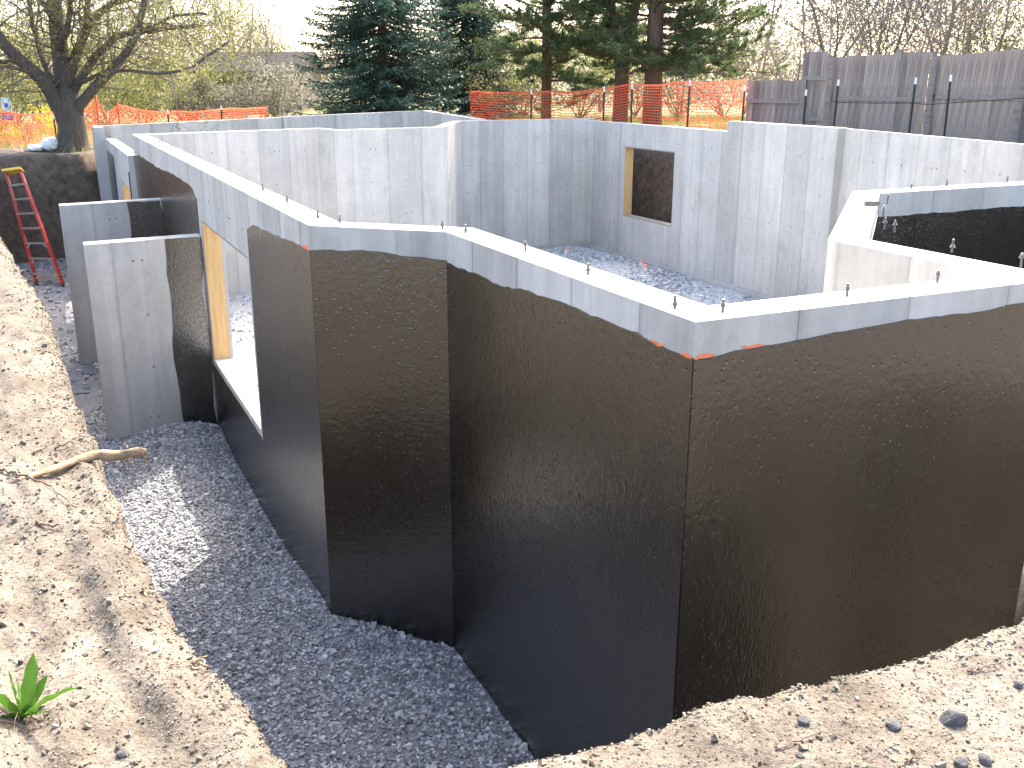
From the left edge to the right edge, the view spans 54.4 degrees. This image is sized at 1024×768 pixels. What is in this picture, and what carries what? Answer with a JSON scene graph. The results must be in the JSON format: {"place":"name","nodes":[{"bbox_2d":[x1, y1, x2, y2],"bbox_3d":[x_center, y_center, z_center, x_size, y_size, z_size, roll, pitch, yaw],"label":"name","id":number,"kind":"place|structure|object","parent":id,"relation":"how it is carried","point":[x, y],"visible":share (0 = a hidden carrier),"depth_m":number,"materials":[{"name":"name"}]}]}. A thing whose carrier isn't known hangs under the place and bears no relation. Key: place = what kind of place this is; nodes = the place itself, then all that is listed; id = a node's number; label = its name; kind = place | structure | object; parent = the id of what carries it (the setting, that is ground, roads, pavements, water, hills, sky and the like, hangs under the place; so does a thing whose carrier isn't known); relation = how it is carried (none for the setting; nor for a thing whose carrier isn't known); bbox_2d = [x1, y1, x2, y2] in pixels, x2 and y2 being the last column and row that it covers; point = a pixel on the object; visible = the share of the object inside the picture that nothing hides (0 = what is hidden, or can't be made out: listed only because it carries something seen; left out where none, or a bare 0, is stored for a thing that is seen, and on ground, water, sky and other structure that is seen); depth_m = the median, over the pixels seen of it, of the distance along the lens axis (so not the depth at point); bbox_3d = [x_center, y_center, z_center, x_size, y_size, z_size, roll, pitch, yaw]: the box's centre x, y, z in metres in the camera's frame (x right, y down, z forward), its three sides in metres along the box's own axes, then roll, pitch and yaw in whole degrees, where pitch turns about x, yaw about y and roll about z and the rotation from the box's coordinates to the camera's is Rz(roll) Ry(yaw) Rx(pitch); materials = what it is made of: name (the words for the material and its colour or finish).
{"place":"outdoors","nodes":[
{"label":"outdoors","id":0,"kind":"place"},
{"bbox_2d":[229,246,757,389],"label":"basement floor","id":1,"kind":"structure","parent":0,"point":[239,358],"depth_m":18.02,"materials":[{"name":"gravel"}]},
{"bbox_2d":[229,246,762,388],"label":"gravel stones","id":2,"kind":"object","parent":1,"relation":"on","point":[667,280],"visible":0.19,"depth_m":19.23,"materials":[{"name":"gravel"}]},
{"bbox_2d":[564,247,568,253],"bbox_3d":[1.235,-3.046,22.736,0.124,0.150,0.124,0,17,0],"label":"pipe stub","id":3,"kind":"object","parent":1,"relation":"on","point":[566,249],"visible":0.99,"depth_m":22.70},
{"bbox_2d":[639,259,643,265],"bbox_3d":[2.752,-2.564,21.162,0.124,0.150,0.124,0,17,0],"label":"pipe stub","id":4,"kind":"object","parent":1,"relation":"on","point":[641,262],"visible":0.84,"depth_m":21.12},
{"bbox_2d":[642,264,647,271],"bbox_3d":[2.753,-2.395,20.607,0.124,0.150,0.124,0,17,0],"label":"pipe stub","id":5,"kind":"object","parent":1,"relation":"on","point":[644,266],"visible":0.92,"depth_m":20.57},
{"bbox_2d":[0,82,1023,767],"bbox_3d":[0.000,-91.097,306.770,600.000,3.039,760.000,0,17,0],"label":"ground","id":6,"kind":"structure","parent":0,"point":[54,180],"depth_m":2.87,"materials":[{"name":"soil"}]},
{"bbox_2d":[0,97,12,142],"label":"sign","id":7,"kind":"object","parent":6,"relation":"on","point":[4,104],"visible":0.54,"depth_m":25.98,"materials":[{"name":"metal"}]},
{"bbox_2d":[0,111,56,146],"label":"safety netting","id":8,"kind":"object","parent":6,"relation":"on","point":[26,132],"visible":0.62,"depth_m":24.36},
{"bbox_2d":[0,104,56,141],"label":"shrub","id":9,"kind":"object","parent":6,"relation":"on","point":[39,120],"visible":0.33,"depth_m":26.40,"materials":[{"name":"plant"}]},
{"bbox_2d":[26,144,43,151],"bbox_3d":[-11.050,-5.491,23.117,0.358,0.164,0.641,0,17,0],"label":"sack","id":10,"kind":"object","parent":6,"relation":"on","point":[35,147],"visible":1,"depth_m":22.93,"materials":[{"name":"white paint"}]},
{"bbox_2d":[0,467,76,507],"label":"root","id":11,"kind":"object","parent":6,"relation":"on","point":[18,474],"visible":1,"depth_m":4.01,"materials":[{"name":"wood"}]},
{"bbox_2d":[0,0,76,121],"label":"leafing tree","id":12,"kind":"object","parent":6,"relation":"on","point":[24,54],"visible":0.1,"depth_m":38.05,"materials":[{"name":"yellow plant"}]},
{"bbox_2d":[0,653,77,739],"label":"weed","id":13,"kind":"object","parent":6,"relation":"on","point":[30,690],"visible":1,"depth_m":2.52,"materials":[{"name":"green plant"}]},
{"bbox_2d":[0,23,88,128],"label":"shrub","id":14,"kind":"object","parent":6,"relation":"on","point":[38,99],"visible":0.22,"depth_m":32.76,"materials":[{"name":"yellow plant"}]},
{"bbox_2d":[40,137,57,150],"bbox_3d":[-10.841,-5.638,23.366,0.452,0.317,0.587,0,17,0],"label":"sack","id":15,"kind":"object","parent":6,"relation":"on","point":[52,141],"visible":0.85,"depth_m":23.20,"materials":[{"name":"white paint"}]},
{"bbox_2d":[35,520,62,528],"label":"twig","id":16,"kind":"object","parent":6,"relation":"on","point":[38,523],"visible":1,"depth_m":3.63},
{"bbox_2d":[0,5,98,123],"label":"shrub","id":17,"kind":"object","parent":6,"relation":"on","point":[19,19],"visible":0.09,"depth_m":34.97,"materials":[{"name":"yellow plant"}]},
{"bbox_2d":[33,412,71,454],"bbox_3d":[-2.130,0.218,4.675,0.051,0.035,0.592,-2,17,-7],"label":"root","id":18,"kind":"object","parent":6,"relation":"on","point":[43,444],"visible":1,"depth_m":4.56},
{"bbox_2d":[52,114,56,137],"bbox_3d":[-11.257,-6.261,24.555,0.045,0.781,0.032,0,17,0],"label":"fence post","id":19,"kind":"object","parent":6,"relation":"on","point":[54,125],"visible":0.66,"depth_m":24.51,"materials":[{"name":"metal"}]},
{"bbox_2d":[54,433,82,448],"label":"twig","id":20,"kind":"object","parent":6,"relation":"on","point":[63,445],"visible":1,"depth_m":4.55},
{"bbox_2d":[10,443,146,483],"bbox_3d":[-1.912,0.383,4.316,0.208,0.218,0.714,8,19,25],"label":"tree root","id":21,"kind":"object","parent":6,"relation":"on","point":[111,455],"visible":0.94,"depth_m":4.48,"materials":[{"name":"wood"}]},
{"bbox_2d":[1,0,155,122],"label":"leafing tree","id":22,"kind":"object","parent":6,"relation":"on","point":[76,36],"visible":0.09,"depth_m":36.70,"materials":[{"name":"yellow plant"}]},
{"bbox_2d":[11,8,147,119],"bbox_3d":[-16.756,-12.726,38.221,5.661,5.280,5.351,0,17,0],"label":"shrub","id":23,"kind":"object","parent":6,"relation":"on","point":[78,70],"visible":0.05,"depth_m":38.02,"materials":[{"name":"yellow plant"}]},
{"bbox_2d":[95,95,99,125],"bbox_3d":[-10.487,-6.681,25.250,0.040,1.242,0.040,0,17,0],"label":"stake","id":24,"kind":"object","parent":6,"relation":"on","point":[97,111],"visible":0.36,"depth_m":25.16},
{"bbox_2d":[40,50,159,124],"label":"shrub","id":25,"kind":"object","parent":6,"relation":"on","point":[117,85],"visible":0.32,"depth_m":33.52,"materials":[{"name":"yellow plant"}]},
{"bbox_2d":[116,102,120,124],"bbox_3d":[-10.111,-6.703,25.662,0.040,1.079,0.040,0,17,0],"label":"stake","id":26,"kind":"object","parent":6,"relation":"on","point":[118,112],"visible":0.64,"depth_m":25.57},
{"bbox_2d":[117,750,127,757],"bbox_3d":[-0.956,0.908,2.441,0.030,0.018,0.024,0,17,0],"label":"stone","id":27,"kind":"object","parent":6,"relation":"on","point":[122,753],"visible":1,"depth_m":2.44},
{"bbox_2d":[0,0,276,151],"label":"bare tree","id":28,"kind":"object","parent":6,"relation":"on","point":[60,86],"visible":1,"depth_m":22.74,"materials":[{"name":"brown plant"}]},
{"bbox_2d":[76,2,203,113],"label":"bare tree","id":29,"kind":"object","parent":6,"relation":"on","point":[141,45],"visible":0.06,"depth_m":43.70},
{"bbox_2d":[96,39,211,123],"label":"shrub","id":30,"kind":"object","parent":6,"relation":"on","point":[137,79],"visible":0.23,"depth_m":36.11,"materials":[{"name":"green plant"}]},
{"bbox_2d":[63,0,262,118],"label":"leafing tree","id":31,"kind":"object","parent":6,"relation":"on","point":[175,44],"visible":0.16,"depth_m":39.91,"materials":[{"name":"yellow plant"}]},
{"bbox_2d":[84,99,267,144],"bbox_3d":[-8.847,-6.877,26.299,4.798,1.338,0.329,-9,19,-28],"label":"safety netting","id":32,"kind":"object","parent":6,"relation":"on","point":[194,116],"visible":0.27,"depth_m":26.16,"materials":[{"name":"plastic"}]},
{"bbox_2d":[121,38,235,122],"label":"shrub","id":33,"kind":"object","parent":6,"relation":"on","point":[162,85],"visible":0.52,"depth_m":34.09,"materials":[{"name":"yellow plant"}]},
{"bbox_2d":[0,8,363,110],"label":"thicket","id":34,"kind":"object","parent":6,"relation":"on","point":[287,48],"visible":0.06,"depth_m":56.87,"materials":[{"name":"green plant"}]},
{"bbox_2d":[68,0,303,119],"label":"leafing tree","id":35,"kind":"object","parent":6,"relation":"on","point":[275,3],"visible":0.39,"depth_m":36.63,"materials":[{"name":"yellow plant"}]},
{"bbox_2d":[170,656,206,665],"bbox_3d":[-0.943,0.802,2.896,0.014,0.053,0.140,8,19,25],"label":"root","id":36,"kind":"object","parent":6,"relation":"on","point":[185,661],"visible":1,"depth_m":2.88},
{"bbox_2d":[73,0,308,117],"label":"leafing tree","id":37,"kind":"object","parent":6,"relation":"on","point":[220,35],"visible":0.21,"depth_m":41.75,"materials":[{"name":"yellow plant"}]},
{"bbox_2d":[191,658,208,667],"bbox_3d":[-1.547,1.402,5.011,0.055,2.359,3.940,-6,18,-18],"label":"root","id":38,"kind":"object","parent":6,"relation":"on","point":[198,660],"visible":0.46,"depth_m":2.92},
{"bbox_2d":[169,74,256,120],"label":"shrub","id":39,"kind":"object","parent":6,"relation":"on","point":[230,97],"visible":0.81,"depth_m":34.31,"materials":[{"name":"plant"}]},
{"bbox_2d":[122,0,340,116],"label":"bare tree","id":40,"kind":"object","parent":6,"relation":"on","point":[261,21],"visible":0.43,"depth_m":39.56,"materials":[{"name":"plant"}]},
{"bbox_2d":[194,65,284,119],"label":"shrub","id":41,"kind":"object","parent":6,"relation":"on","point":[226,78],"visible":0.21,"depth_m":37.78,"materials":[{"name":"green plant"}]},
{"bbox_2d":[205,0,280,113],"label":"bare tree","id":42,"kind":"object","parent":6,"relation":"on","point":[247,63],"visible":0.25,"depth_m":47.20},
{"bbox_2d":[183,0,324,117],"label":"leafing tree","id":43,"kind":"object","parent":6,"relation":"on","point":[265,30],"visible":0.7,"depth_m":38.38,"materials":[{"name":"yellow plant"}]},
{"bbox_2d":[187,52,325,112],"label":"house","id":44,"kind":"structure","parent":6,"relation":"on","point":[280,58],"depth_m":50.50,"materials":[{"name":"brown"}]},
{"bbox_2d":[216,31,329,117],"bbox_3d":[-7.847,-10.896,35.254,5.085,3.527,3.659,0,17,0],"label":"shrub","id":45,"kind":"object","parent":6,"relation":"on","point":[267,100],"visible":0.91,"depth_m":34.90,"materials":[{"name":"plant"}]},
{"bbox_2d":[285,0,483,117],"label":"spruce tree","id":46,"kind":"object","parent":6,"relation":"on","point":[401,70],"visible":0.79,"depth_m":29.24,"materials":[{"name":"green plant"}]},
{"bbox_2d":[0,107,923,152],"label":"grass","id":47,"kind":"structure","parent":6,"relation":"on","point":[4,145],"depth_m":29.90,"materials":[{"name":"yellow plant"}]},
{"bbox_2d":[410,0,528,118],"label":"spruce tree","id":48,"kind":"object","parent":6,"relation":"on","point":[478,24],"visible":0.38,"depth_m":33.46,"materials":[{"name":"green plant"}]},
{"bbox_2d":[429,21,516,109],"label":"shrub","id":49,"kind":"object","parent":6,"relation":"on","point":[479,70],"visible":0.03,"depth_m":34.49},
{"bbox_2d":[433,21,563,119],"bbox_3d":[-0.701,-10.160,32.571,4.825,3.171,3.923,2,17,6],"label":"shrub","id":50,"kind":"object","parent":6,"relation":"on","point":[512,88],"visible":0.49,"depth_m":32.33,"materials":[{"name":"green plant"}]},
{"bbox_2d":[0,239,1023,767],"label":"dirt clods","id":51,"kind":"object","parent":6,"relation":"on","point":[542,763],"visible":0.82,"depth_m":2.80,"materials":[{"name":"soil"}]},
{"bbox_2d":[430,4,607,110],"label":"bare tree","id":52,"kind":"object","parent":6,"relation":"on","point":[567,63],"visible":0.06,"depth_m":40.04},
{"bbox_2d":[17,259,1023,767],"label":"gravel bed","id":53,"kind":"object","parent":6,"relation":"on","point":[89,401],"visible":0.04,"depth_m":7.05,"materials":[{"name":"gravel"}]},
{"bbox_2d":[1,166,64,286],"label":"stepladder","id":54,"kind":"object","parent":53,"relation":"on","point":[7,172],"visible":1,"depth_m":20.37,"materials":[{"name":"paint"}]},
{"bbox_2d":[19,258,101,395],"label":"gravel stones","id":55,"kind":"object","parent":53,"relation":"on","point":[74,350],"visible":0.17,"depth_m":17.08,"materials":[{"name":"gravel"}]},
{"bbox_2d":[530,90,531,118],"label":"fence post","id":56,"kind":"object","parent":6,"relation":"on","point":[531,104],"visible":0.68,"depth_m":25.32,"materials":[{"name":"metal"}]},
{"bbox_2d":[455,0,623,118],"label":"pine tree","id":57,"kind":"object","parent":6,"relation":"on","point":[545,68],"visible":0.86,"depth_m":27.00,"materials":[{"name":"green plant"}]},
{"bbox_2d":[487,34,591,114],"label":"shrub","id":58,"kind":"object","parent":6,"relation":"on","point":[526,108],"visible":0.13,"depth_m":36.29,"materials":[{"name":"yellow plant"}]},
{"bbox_2d":[59,110,1023,760],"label":"concrete foundation","id":59,"kind":"object","parent":6,"relation":"on","point":[561,506],"visible":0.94,"depth_m":6.13,"materials":[{"name":"concrete"}]},
{"bbox_2d":[510,4,645,117],"bbox_3d":[2.059,-11.255,34.251,5.968,4.257,4.661,5,18,17],"label":"shrub","id":60,"kind":"object","parent":6,"relation":"on","point":[599,70],"visible":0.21,"depth_m":33.84,"materials":[{"name":"yellow plant"}]},
{"bbox_2d":[603,87,604,120],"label":"fence post","id":61,"kind":"object","parent":6,"relation":"on","point":[603,102],"visible":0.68,"depth_m":23.96,"materials":[{"name":"metal"}]},
{"bbox_2d":[471,79,746,129],"bbox_3d":[2.075,-6.493,24.171,7.743,1.761,0.338,12,21,35],"label":"safety netting","id":62,"kind":"object","parent":6,"relation":"on","point":[622,96],"visible":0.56,"depth_m":23.43,"materials":[{"name":"plastic"}]},
{"bbox_2d":[552,0,668,111],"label":"bare tree","id":63,"kind":"object","parent":6,"relation":"on","point":[607,70],"visible":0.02,"depth_m":42.12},
{"bbox_2d":[214,0,1023,106],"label":"thicket","id":64,"kind":"object","parent":6,"relation":"on","point":[741,26],"visible":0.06,"depth_m":55.76,"materials":[{"name":"plant"}]},
{"bbox_2d":[535,0,718,122],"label":"pine tree","id":65,"kind":"object","parent":6,"relation":"on","point":[626,9],"visible":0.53,"depth_m":26.20,"materials":[{"name":"green plant"}]},
{"bbox_2d":[630,84,632,122],"bbox_3d":[2.813,-5.591,23.713,0.046,2.981,0.032,0,17,0],"label":"fence post","id":66,"kind":"object","parent":6,"relation":"on","point":[631,103],"visible":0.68,"depth_m":23.38,"materials":[{"name":"metal"}]},
{"bbox_2d":[591,10,708,116],"bbox_3d":[4.617,-11.719,35.761,4.983,4.238,4.540,13,21,36],"label":"shrub","id":67,"kind":"object","parent":6,"relation":"on","point":[636,113],"visible":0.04,"depth_m":36.19,"materials":[{"name":"green plant"}]},
{"bbox_2d":[532,0,789,124],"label":"pine tree","id":68,"kind":"object","parent":6,"relation":"on","point":[695,61],"visible":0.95,"depth_m":25.61,"materials":[{"name":"green plant"}]},
{"bbox_2d":[686,80,690,126],"bbox_3d":[3.976,-6.139,22.500,0.054,1.383,0.032,0,17,0],"label":"fence post","id":69,"kind":"object","parent":6,"relation":"on","point":[688,103],"visible":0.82,"depth_m":22.43,"materials":[{"name":"metal"}]},
{"bbox_2d":[629,31,752,119],"bbox_3d":[5.495,-10.402,33.303,4.834,3.122,4.622,13,21,36],"label":"shrub","id":70,"kind":"object","parent":6,"relation":"on","point":[699,77],"visible":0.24,"depth_m":32.90,"materials":[{"name":"green plant"}]},
{"bbox_2d":[663,18,792,115],"bbox_3d":[7.714,-11.221,35.427,5.007,3.421,4.586,9,19,27],"label":"shrub","id":71,"kind":"object","parent":6,"relation":"on","point":[736,84],"visible":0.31,"depth_m":35.42,"materials":[{"name":"plant"}]},
{"bbox_2d":[741,85,745,120],"bbox_3d":[5.036,-5.873,21.745,0.056,1.246,0.032,0,17,0],"label":"fence post","id":72,"kind":"object","parent":6,"relation":"on","point":[743,102],"visible":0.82,"depth_m":21.65,"materials":[{"name":"metal"}]},
{"bbox_2d":[714,20,841,107],"bbox_3d":[9.481,-10.694,33.844,5.159,3.439,6.221,0,17,0],"label":"shrub","id":73,"kind":"object","parent":6,"relation":"on","point":[775,54],"visible":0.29,"depth_m":33.87,"materials":[{"name":"plant"}]},
{"bbox_2d":[718,0,850,113],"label":"bare tree","id":74,"kind":"object","parent":6,"relation":"on","point":[771,25],"visible":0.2,"depth_m":38.04,"materials":[{"name":"plant"}]},
{"bbox_2d":[713,0,872,66],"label":"bare tree","id":75,"kind":"object","parent":6,"relation":"on","point":[821,46],"visible":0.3,"depth_m":32.64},
{"bbox_2d":[796,752,804,758],"bbox_3d":[0.709,0.916,2.451,0.016,0.012,0.023,-16,23,-42],"label":"stone","id":76,"kind":"object","parent":6,"relation":"on","point":[800,755],"visible":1,"depth_m":2.45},
{"bbox_2d":[775,731,826,749],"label":"twig","id":77,"kind":"object","parent":6,"relation":"on","point":[786,746],"visible":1,"depth_m":2.50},
{"bbox_2d":[797,715,810,725],"bbox_3d":[0.760,0.878,2.592,0.033,0.022,0.033,11,20,31],"label":"stone","id":78,"kind":"object","parent":6,"relation":"on","point":[803,720],"visible":1,"depth_m":2.58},
{"bbox_2d":[802,90,806,124],"bbox_3d":[6.038,-5.502,20.604,0.040,1.133,0.032,0,17,0],"label":"fence post","id":79,"kind":"object","parent":6,"relation":"on","point":[804,107],"visible":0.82,"depth_m":20.53,"materials":[{"name":"metal"}]},
{"bbox_2d":[736,0,908,90],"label":"bare tree","id":80,"kind":"object","parent":6,"relation":"on","point":[808,45],"visible":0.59,"depth_m":31.80,"materials":[{"name":"plant"}]},
{"bbox_2d":[774,0,897,77],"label":"bare tree","id":81,"kind":"object","parent":6,"relation":"on","point":[834,32],"visible":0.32,"depth_m":42.16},
{"bbox_2d":[833,80,839,126],"bbox_3d":[6.519,-5.451,20.096,0.053,1.325,0.032,0,17,0],"label":"fence post","id":82,"kind":"object","parent":6,"relation":"on","point":[836,100],"visible":0.82,"depth_m":20.02,"materials":[{"name":"metal"}]},
{"bbox_2d":[762,0,1003,59],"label":"bare tree","id":83,"kind":"object","parent":6,"relation":"on","point":[857,37],"visible":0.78,"depth_m":27.74,"materials":[{"name":"plant"}]},
{"bbox_2d":[747,0,1021,91],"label":"bare tree","id":84,"kind":"object","parent":6,"relation":"on","point":[906,25],"visible":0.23,"depth_m":44.39,"materials":[{"name":"plant"}]},
{"bbox_2d":[746,47,1023,143],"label":"wooden fence","id":85,"kind":"object","parent":6,"relation":"on","point":[868,81],"visible":0.59,"depth_m":19.68,"materials":[{"name":"wood"}]},
{"bbox_2d":[748,0,1023,67],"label":"bare tree","id":86,"kind":"object","parent":6,"relation":"on","point":[866,47],"visible":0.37,"depth_m":32.01,"materials":[{"name":"plant"}]},
{"bbox_2d":[792,0,987,55],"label":"bare tree","id":87,"kind":"object","parent":6,"relation":"on","point":[867,24],"visible":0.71,"depth_m":28.83,"materials":[{"name":"plant"}]},
{"bbox_2d":[885,717,901,731],"bbox_3d":[0.988,0.880,2.575,0.039,0.023,0.054,0,17,0],"label":"stone","id":88,"kind":"object","parent":6,"relation":"on","point":[893,724],"visible":1,"depth_m":2.56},
{"bbox_2d":[797,0,1023,54],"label":"bare tree","id":89,"kind":"object","parent":6,"relation":"on","point":[999,23],"visible":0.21,"depth_m":32.78,"materials":[{"name":"plant"}]},
{"bbox_2d":[806,0,1017,54],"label":"bare tree","id":90,"kind":"object","parent":6,"relation":"on","point":[906,29],"visible":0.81,"depth_m":28.46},
{"bbox_2d":[908,78,916,133],"bbox_3d":[7.516,-5.096,18.741,0.060,1.287,0.032,0,17,0],"label":"fence post","id":91,"kind":"object","parent":6,"relation":"on","point":[912,105],"visible":0.82,"depth_m":18.69,"materials":[{"name":"metal"}]},
{"bbox_2d":[835,98,1023,104],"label":"wire","id":92,"kind":"object","parent":91,"relation":"attached to","point":[930,104],"visible":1,"depth_m":18.36,"materials":[{"name":"paint"}]},
{"bbox_2d":[864,0,961,119],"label":"bare tree","id":93,"kind":"object","parent":6,"relation":"on","point":[946,42],"visible":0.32,"depth_m":31.29,"materials":[{"name":"plant"}]},
{"bbox_2d":[904,749,924,763],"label":"twig","id":94,"kind":"object","parent":6,"relation":"on","point":[917,757],"visible":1,"depth_m":2.42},
{"bbox_2d":[854,0,1023,53],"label":"bare tree","id":95,"kind":"object","parent":6,"relation":"on","point":[986,4],"visible":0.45,"depth_m":30.12,"materials":[{"name":"plant"}]},
{"bbox_2d":[871,0,1023,60],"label":"bare tree","id":96,"kind":"object","parent":6,"relation":"on","point":[983,21],"visible":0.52,"depth_m":29.57,"materials":[{"name":"plant"}]},
{"bbox_2d":[871,0,1023,51],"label":"bare tree","id":97,"kind":"object","parent":6,"relation":"on","point":[921,49],"visible":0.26,"depth_m":40.90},
{"bbox_2d":[943,75,951,136],"bbox_3d":[7.927,-4.918,18.168,0.057,1.388,0.032,0,17,0],"label":"fence post","id":98,"kind":"object","parent":6,"relation":"on","point":[947,105],"visible":0.82,"depth_m":18.11,"materials":[{"name":"metal"}]},
{"bbox_2d":[939,708,967,726],"bbox_3d":[1.158,0.878,2.611,0.072,0.058,0.060,0,17,0],"label":"stone","id":99,"kind":"object","parent":6,"relation":"on","point":[952,717],"visible":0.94,"depth_m":2.59,"materials":[{"name":"stone"}]},
{"bbox_2d":[953,756,968,767],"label":"stone","id":100,"kind":"object","parent":6,"relation":"on","point":[960,762],"visible":1,"depth_m":2.41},
{"bbox_2d":[904,0,1021,50],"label":"bare tree","id":101,"kind":"object","parent":6,"relation":"on","point":[989,29],"visible":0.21,"depth_m":32.81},
{"bbox_2d":[911,0,1023,54],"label":"bare tree","id":102,"kind":"object","parent":6,"relation":"on","point":[1004,46],"visible":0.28,"depth_m":28.69,"materials":[{"name":"beige plant"}]},
{"bbox_2d":[978,752,991,765],"bbox_3d":[1.158,0.922,2.440,0.030,0.028,0.040,0,17,0],"label":"stone","id":103,"kind":"object","parent":6,"relation":"on","point":[984,759],"visible":1,"depth_m":2.43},
{"bbox_2d":[967,661,1003,672],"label":"twig","id":104,"kind":"object","parent":6,"relation":"on","point":[975,670],"visible":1,"depth_m":2.85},
{"bbox_2d":[1014,680,1023,688],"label":"stone","id":105,"kind":"object","parent":6,"relation":"on","point":[1018,684],"visible":1,"depth_m":2.76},
{"bbox_2d":[0,0,1023,81],"label":"sky","id":106,"kind":"structure","parent":0,"point":[301,27],"materials":[{"name":"white"}]}
]}

